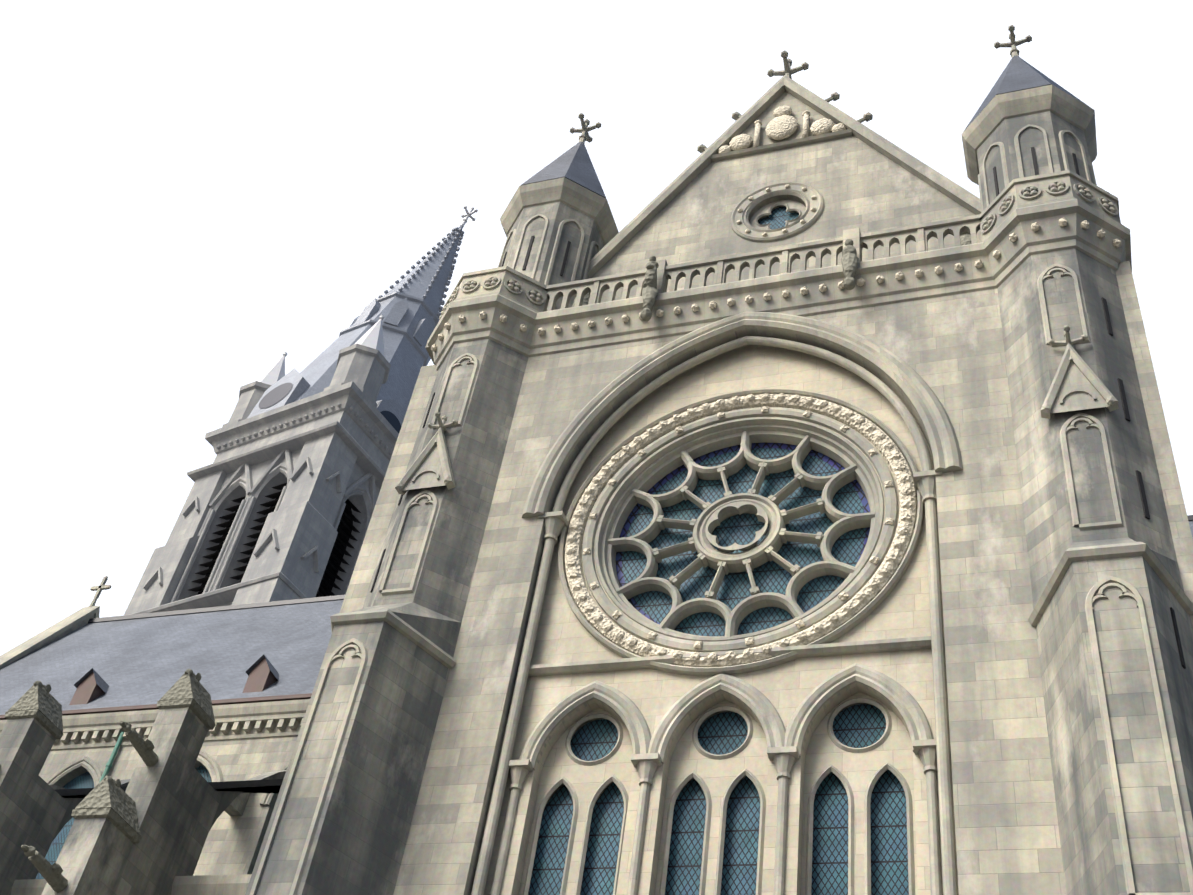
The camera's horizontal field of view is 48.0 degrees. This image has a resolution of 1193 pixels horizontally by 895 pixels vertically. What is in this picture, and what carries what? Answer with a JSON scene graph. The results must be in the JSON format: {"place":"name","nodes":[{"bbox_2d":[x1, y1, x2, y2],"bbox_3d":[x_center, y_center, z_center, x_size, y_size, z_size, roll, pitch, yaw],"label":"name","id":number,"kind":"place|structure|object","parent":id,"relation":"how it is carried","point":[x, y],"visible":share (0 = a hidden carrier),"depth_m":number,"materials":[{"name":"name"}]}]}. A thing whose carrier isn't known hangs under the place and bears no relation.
{"place":"outdoors","nodes":[
{"label":"outdoors","id":0,"kind":"place"},
{"bbox_2d":[19,614,94,658],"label":"molding","id":1,"kind":"structure","parent":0,"point":[79,625],"depth_m":57.68,"materials":[{"name":"grey stone"}]},
{"bbox_2d":[0,576,110,668],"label":"nave gable coping","id":2,"kind":"object","parent":1,"relation":"on","point":[40,639],"visible":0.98,"depth_m":57.12,"materials":[{"name":"beige stone"}]},
{"bbox_2d":[0,707,220,894],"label":"buttress piers","id":3,"kind":"structure","parent":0,"point":[173,794],"depth_m":30.97,"materials":[{"name":"grey stone"}]},
{"bbox_2d":[0,669,215,892],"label":"nave buttress caps","id":4,"kind":"object","parent":3,"relation":"on","point":[110,800],"visible":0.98,"depth_m":30.36,"materials":[{"name":"grey stone"}]},
{"bbox_2d":[11,874,251,894],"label":"aisle wall","id":5,"kind":"structure","parent":0,"point":[213,885],"depth_m":29.99,"materials":[{"name":"beige stone"}]},
{"bbox_2d":[0,658,311,719],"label":"nave eave board","id":6,"kind":"object","parent":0,"point":[261,677],"visible":0.4,"depth_m":45.09,"materials":[{"name":"brown wood"}]},
{"bbox_2d":[39,722,300,875],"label":"clerestory wall","id":7,"kind":"structure","parent":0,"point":[232,845],"depth_m":42.27,"materials":[{"name":"stone"}]},
{"bbox_2d":[98,732,123,783],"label":"nave downpipes","id":8,"kind":"object","parent":7,"relation":"attached to","point":[108,766],"visible":0.27,"depth_m":44.14,"materials":[{"name":"teal metal"}]},
{"bbox_2d":[0,699,309,805],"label":"clerestory trim","id":9,"kind":"structure","parent":7,"relation":"attached to","point":[237,717],"depth_m":43.78,"materials":[{"name":"beige stone"}]},
{"bbox_2d":[0,600,343,714],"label":"nave roof","id":10,"kind":"structure","parent":7,"relation":"on","point":[141,661],"depth_m":51.15,"materials":[{"name":"grey tile"}]},
{"bbox_2d":[88,595,344,622],"bbox_3d":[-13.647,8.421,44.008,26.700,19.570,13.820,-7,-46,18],"label":"roof ridge","id":11,"kind":"object","parent":10,"relation":"on","point":[224,608],"visible":0.06,"depth_m":56.88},
{"bbox_2d":[124,410,389,614],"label":"bell tower wall","id":12,"kind":"structure","parent":0,"point":[301,520],"depth_m":69.24,"materials":[{"name":"grey stone"}]},
{"bbox_2d":[129,381,398,614],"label":"tower stone trim","id":13,"kind":"structure","parent":12,"relation":"attached to","point":[355,404],"depth_m":72.17,"materials":[{"name":"grey stone"}]},
{"bbox_2d":[183,483,360,598],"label":"belfry louvers","id":14,"kind":"object","parent":12,"relation":"in","point":[260,527],"visible":0.19,"depth_m":70.28,"materials":[{"name":"grey wood"}]},
{"bbox_2d":[248,368,406,426],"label":"tower clock dormers","id":15,"kind":"object","parent":12,"relation":"attached to","point":[301,385],"visible":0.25,"depth_m":77.50,"materials":[{"name":"grey stone"}]},
{"bbox_2d":[259,383,400,432],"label":"tower clock dials","id":16,"kind":"object","parent":15,"relation":"attached to","point":[275,395],"visible":0.25,"depth_m":77.32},
{"bbox_2d":[198,497,352,596],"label":"belfry openings","id":17,"kind":"object","parent":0,"point":[322,590],"depth_m":70.36,"materials":[{"name":"black"}]},
{"bbox_2d":[222,344,390,426],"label":"corner pinnacles","id":18,"kind":"object","parent":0,"point":[365,370],"visible":0.29,"depth_m":75.52,"materials":[{"name":"grey stone"}]},
{"bbox_2d":[256,315,384,384],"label":"tower pinnacle spirelets","id":19,"kind":"object","parent":18,"relation":"on","point":[372,337],"visible":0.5,"depth_m":78.92,"materials":[{"name":"grey stone"}]},
{"bbox_2d":[294,225,463,410],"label":"spire","id":20,"kind":"structure","parent":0,"point":[408,307],"depth_m":84.07,"materials":[{"name":"grey stone"}]},
{"bbox_2d":[460,206,477,226],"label":"spire cross","id":21,"kind":"object","parent":20,"relation":"on","point":[468,214],"visible":1,"depth_m":94.54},
{"bbox_2d":[425,341,434,364],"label":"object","id":22,"kind":"structure","parent":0,"point":[429,350],"depth_m":33.55,"materials":[{"name":"beige stone"}]},
{"bbox_2d":[572,292,590,306],"bbox_3d":[-0.383,-3.774,34.692,0.499,1.715,0.542,-7,-46,18],"label":"turret statue","id":23,"kind":"object","parent":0,"point":[586,299],"visible":0.12,"depth_m":34.54,"materials":[{"name":"beige stone"}]},
{"bbox_2d":[0,0,1192,655],"label":"sky","id":24,"kind":"structure","parent":0,"point":[195,195],"materials":[{"name":"white"}]},
{"bbox_2d":[960,231,971,245],"bbox_3d":[8.787,-4.908,31.740,0.499,1.715,0.542,-7,-46,18],"label":"turret statue","id":25,"kind":"object","parent":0,"point":[965,237],"visible":0.1,"depth_m":31.51,"materials":[{"name":"beige stone"}]},
{"bbox_2d":[977,111,1094,209],"bbox_3d":[10.973,-5.655,33.067,2.640,5.750,2.640,-7,-46,18],"label":"turret","id":26,"kind":"object","parent":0,"point":[1052,124],"visible":0.08,"depth_m":33.29,"materials":[{"name":"stone"}]},
{"bbox_2d":[993,147,1079,196],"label":"turret slit windows","id":27,"kind":"structure","parent":26,"relation":"in","point":[1035,168],"depth_m":32.73,"materials":[{"name":"black glass"}]},
{"bbox_2d":[1189,521,1192,538],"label":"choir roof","id":28,"kind":"structure","parent":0,"point":[1191,525],"depth_m":44.58,"materials":[{"name":"grey stone"}]},
{"label":"ground","id":29,"kind":"structure","parent":0,"visible":0},
{"bbox_2d":[36,765,211,878],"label":"arched windows","id":30,"kind":"structure","parent":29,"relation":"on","point":[84,780],"depth_m":43.09,"materials":[{"name":"glass"}]},
{"bbox_2d":[74,668,108,692],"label":"dormer roof","id":31,"kind":"structure","parent":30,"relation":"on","point":[102,684],"depth_m":47.52,"materials":[{"name":"grey stone"}]},
{"bbox_2d":[50,770,285,839],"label":"flying buttresses","id":32,"kind":"structure","parent":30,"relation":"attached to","point":[233,801],"depth_m":34.31,"materials":[{"name":"grey stone"}]},
{"bbox_2d":[55,779,282,795],"bbox_3d":[-16.679,9.991,38.588,18.420,5.535,8.635,-7,-46,18],"label":"flying buttress coping","id":33,"kind":"object","parent":32,"relation":"on","point":[214,785],"visible":0.17,"depth_m":33.81,"materials":[{"name":"black stone"}]},
{"bbox_2d":[246,655,278,680],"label":"dormer roof","id":34,"kind":"structure","parent":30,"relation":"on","point":[273,670],"depth_m":45.39,"materials":[{"name":"grey stone"}]},
{"bbox_2d":[245,338,527,894],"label":"corner pier","id":35,"kind":"structure","parent":29,"relation":"on","point":[359,842],"depth_m":24.64,"materials":[{"name":"grey stone"}]},
{"bbox_2d":[250,353,478,894],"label":"buttress trim","id":36,"kind":"structure","parent":35,"relation":"attached to","point":[430,466],"depth_m":25.53,"materials":[{"name":"beige stone"}]},
{"bbox_2d":[370,392,434,592],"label":"slit windows","id":37,"kind":"structure","parent":35,"relation":"in","point":[383,553],"depth_m":28.17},
{"bbox_2d":[471,470,957,894],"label":"columns","id":38,"kind":"structure","parent":29,"relation":"on","point":[556,522],"depth_m":23.68,"materials":[{"name":"beige stone"}]},
{"bbox_2d":[522,312,962,517],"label":"arch molding","id":39,"kind":"structure","parent":38,"relation":"on","point":[909,382],"depth_m":29.12,"materials":[{"name":"beige stone"}]},
{"bbox_2d":[484,345,958,894],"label":"recessed wall","id":40,"kind":"structure","parent":29,"relation":"on","point":[786,689],"depth_m":24.35,"materials":[{"name":"stone"}]},
{"bbox_2d":[490,663,941,894],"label":"lancet window arches","id":41,"kind":"structure","parent":40,"relation":"attached to","point":[784,749],"depth_m":23.07,"materials":[{"name":"beige stone"}]},
{"bbox_2d":[519,692,917,894],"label":"window tracery","id":42,"kind":"object","parent":40,"relation":"attached to","point":[858,771],"visible":0.56,"depth_m":23.12,"materials":[{"name":"beige stone"}]},
{"bbox_2d":[528,448,908,894],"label":"window glass","id":43,"kind":"object","parent":40,"relation":"attached to","point":[860,726],"visible":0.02,"depth_m":23.72,"materials":[{"name":"blue glass"}]},
{"bbox_2d":[528,636,931,676],"bbox_3d":[2.317,3.795,24.565,7.800,0.260,0.180,-7,-46,18],"label":"string course","id":44,"kind":"object","parent":40,"relation":"attached to","point":[868,646],"visible":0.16,"depth_m":24.18,"materials":[{"name":"stone"}]},
{"bbox_2d":[594,417,883,641],"bbox_3d":[2.849,1.635,27.048,5.926,5.926,0.480,-7,-46,18],"label":"rose window frame","id":45,"kind":"object","parent":40,"relation":"attached to","point":[649,472],"visible":0.94,"depth_m":28.12,"materials":[{"name":"beige stone"}]},
{"bbox_2d":[582,407,897,651],"bbox_3d":[2.772,1.456,26.877,6.446,6.446,0.100,-7,-46,18],"label":"rose ring","id":46,"kind":"object","parent":40,"relation":"attached to","point":[836,603],"visible":0.94,"depth_m":26.42,"materials":[{"name":"beige stone"}]},
{"bbox_2d":[607,431,874,636],"bbox_3d":[2.874,1.692,27.102,5.508,5.508,0.364,-7,-46,18],"label":"rose window tracery","id":47,"kind":"object","parent":40,"relation":"attached to","point":[723,561],"visible":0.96,"depth_m":26.88,"materials":[{"name":"beige stone"}]},
{"bbox_2d":[558,389,923,675],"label":"outer ring molding","id":48,"kind":"structure","parent":40,"relation":"attached to","point":[868,609],"depth_m":25.69,"materials":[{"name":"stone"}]},
{"bbox_2d":[565,393,916,666],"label":"carved ring molding","id":49,"kind":"structure","parent":48,"relation":"attached to","point":[602,624],"depth_m":26.47,"materials":[{"name":"beige stone"}]},
{"bbox_2d":[583,406,893,648],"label":"decorative studs","id":50,"kind":"object","parent":49,"relation":"attached to","point":[842,595],"visible":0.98,"depth_m":26.19,"materials":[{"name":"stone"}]},
{"bbox_2d":[616,443,869,624],"bbox_3d":[2.934,1.833,27.236,5.400,5.400,0.001,-7,-46,18],"label":"rose glass border","id":51,"kind":"object","parent":40,"relation":"attached to","point":[814,453],"visible":0.31,"depth_m":28.36,"materials":[{"name":"blue glass"}]},
{"bbox_2d":[340,261,1192,894],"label":"transept wall","id":52,"kind":"structure","parent":29,"relation":"on","point":[948,349],"depth_m":24.82,"materials":[{"name":"stone"}]},
{"bbox_2d":[997,248,1192,894],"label":"corner pier","id":53,"kind":"structure","parent":29,"relation":"on","point":[1090,845],"depth_m":21.07,"materials":[{"name":"grey stone"}]},
{"bbox_2d":[428,199,1131,370],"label":"cornice","id":54,"kind":"structure","parent":53,"relation":"on","point":[1051,235],"depth_m":30.24,"materials":[{"name":"stone"}]},
{"bbox_2d":[500,201,603,308],"bbox_3d":[-1.506,-4.111,37.085,2.640,5.750,2.640,-7,-46,18],"label":"turret","id":55,"kind":"object","parent":54,"relation":"on","point":[556,214],"visible":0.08,"depth_m":37.00,"materials":[{"name":"stone"}]},
{"bbox_2d":[501,236,570,275],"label":"turret slit windows","id":56,"kind":"structure","parent":55,"relation":"in","point":[529,250],"depth_m":36.47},
{"bbox_2d":[521,141,605,197],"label":"turret roof","id":57,"kind":"structure","parent":55,"relation":"on","point":[574,164],"depth_m":39.42,"materials":[{"name":"grey stone"}]},
{"bbox_2d":[570,113,600,143],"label":"cross finial","id":58,"kind":"object","parent":57,"relation":"on","point":[585,129],"visible":0.98,"depth_m":42.84,"materials":[{"name":"beige stone"}]},
{"bbox_2d":[640,239,858,320],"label":"statues","id":59,"kind":"object","parent":54,"relation":"attached to","point":[849,260],"visible":0.98,"depth_m":30.83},
{"bbox_2d":[544,214,982,310],"bbox_3d":[3.681,-4.219,31.551,10.920,1.370,0.370,-7,-46,18],"label":"balustrade","id":60,"kind":"object","parent":54,"relation":"on","point":[920,235],"visible":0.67,"depth_m":31.50,"materials":[{"name":"stone"}]},
{"bbox_2d":[431,218,1120,351],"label":"cornice ball ornaments","id":61,"kind":"object","parent":54,"relation":"attached to","point":[1035,226],"visible":0.96,"depth_m":30.28,"materials":[{"name":"stone"}]},
{"bbox_2d":[439,170,1123,319],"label":"turret parapet trim","id":62,"kind":"structure","parent":54,"relation":"on","point":[1105,204],"depth_m":29.44,"materials":[{"name":"beige stone"}]},
{"bbox_2d":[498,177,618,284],"bbox_3d":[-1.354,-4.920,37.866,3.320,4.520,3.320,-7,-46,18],"label":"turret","id":63,"kind":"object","parent":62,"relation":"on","point":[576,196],"depth_m":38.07,"materials":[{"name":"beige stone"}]},
{"bbox_2d":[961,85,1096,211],"bbox_3d":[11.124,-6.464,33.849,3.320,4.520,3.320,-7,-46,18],"label":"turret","id":64,"kind":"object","parent":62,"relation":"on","point":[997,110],"depth_m":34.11,"materials":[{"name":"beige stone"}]},
{"bbox_2d":[963,55,1087,131],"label":"turret roof","id":65,"kind":"structure","parent":64,"relation":"on","point":[1018,73],"depth_m":35.55,"materials":[{"name":"grey stone"}]},
{"bbox_2d":[994,25,1031,56],"bbox_3d":[12.083,-11.588,38.796,1.077,1.495,1.067,-7,-46,18],"label":"cross finial","id":66,"kind":"object","parent":65,"relation":"on","point":[1013,44],"visible":0.9,"depth_m":38.81,"materials":[{"name":"beige stone"}]},
{"bbox_2d":[588,75,981,277],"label":"gable trim","id":67,"kind":"structure","parent":54,"relation":"on","point":[653,208],"depth_m":37.36,"materials":[{"name":"beige stone"}]},
{"bbox_2d":[758,207,798,229],"bbox_3d":[5.019,-6.215,36.801,1.700,1.700,0.001,-7,-46,18],"label":"quatrefoil window pane","id":68,"kind":"structure","parent":67,"relation":"attached to","point":[778,217],"depth_m":36.91,"materials":[{"name":"blue glass"}]},
{"bbox_2d":[697,50,872,152],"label":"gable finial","id":69,"kind":"object","parent":67,"relation":"on","point":[787,71],"visible":0.75,"depth_m":41.67,"materials":[{"name":"beige stone"}]},
{"bbox_2d":[591,91,981,302],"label":"gable","id":70,"kind":"structure","parent":54,"relation":"on","point":[853,180],"depth_m":36.94,"materials":[{"name":"stone"}]},
{"bbox_2d":[717,105,845,235],"bbox_3d":[5.162,-7.940,37.910,3.778,6.234,0.320,-7,-46,18],"label":"carved ornament","id":71,"kind":"object","parent":70,"relation":"attached to","point":[782,124],"visible":0.94,"depth_m":39.09,"materials":[{"name":"beige stone"}]},
{"bbox_2d":[456,175,1120,311],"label":"turret parapet","id":72,"kind":"structure","parent":54,"relation":"on","point":[1045,196],"depth_m":29.48,"materials":[{"name":"stone"}]},
{"bbox_2d":[1028,264,1192,894],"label":"pier trim","id":73,"kind":"structure","parent":53,"relation":"attached to","point":[1077,384],"depth_m":21.49,"materials":[{"name":"beige stone"}]},
{"bbox_2d":[1101,297,1185,668],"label":"slit windows","id":74,"kind":"structure","parent":53,"relation":"in","point":[1127,418],"depth_m":23.49,"materials":[{"name":"black glass"}]},
{"bbox_2d":[1187,515,1192,520],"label":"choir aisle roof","id":75,"kind":"object","parent":29,"relation":"on","point":[1190,517],"depth_m":45.26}
]}

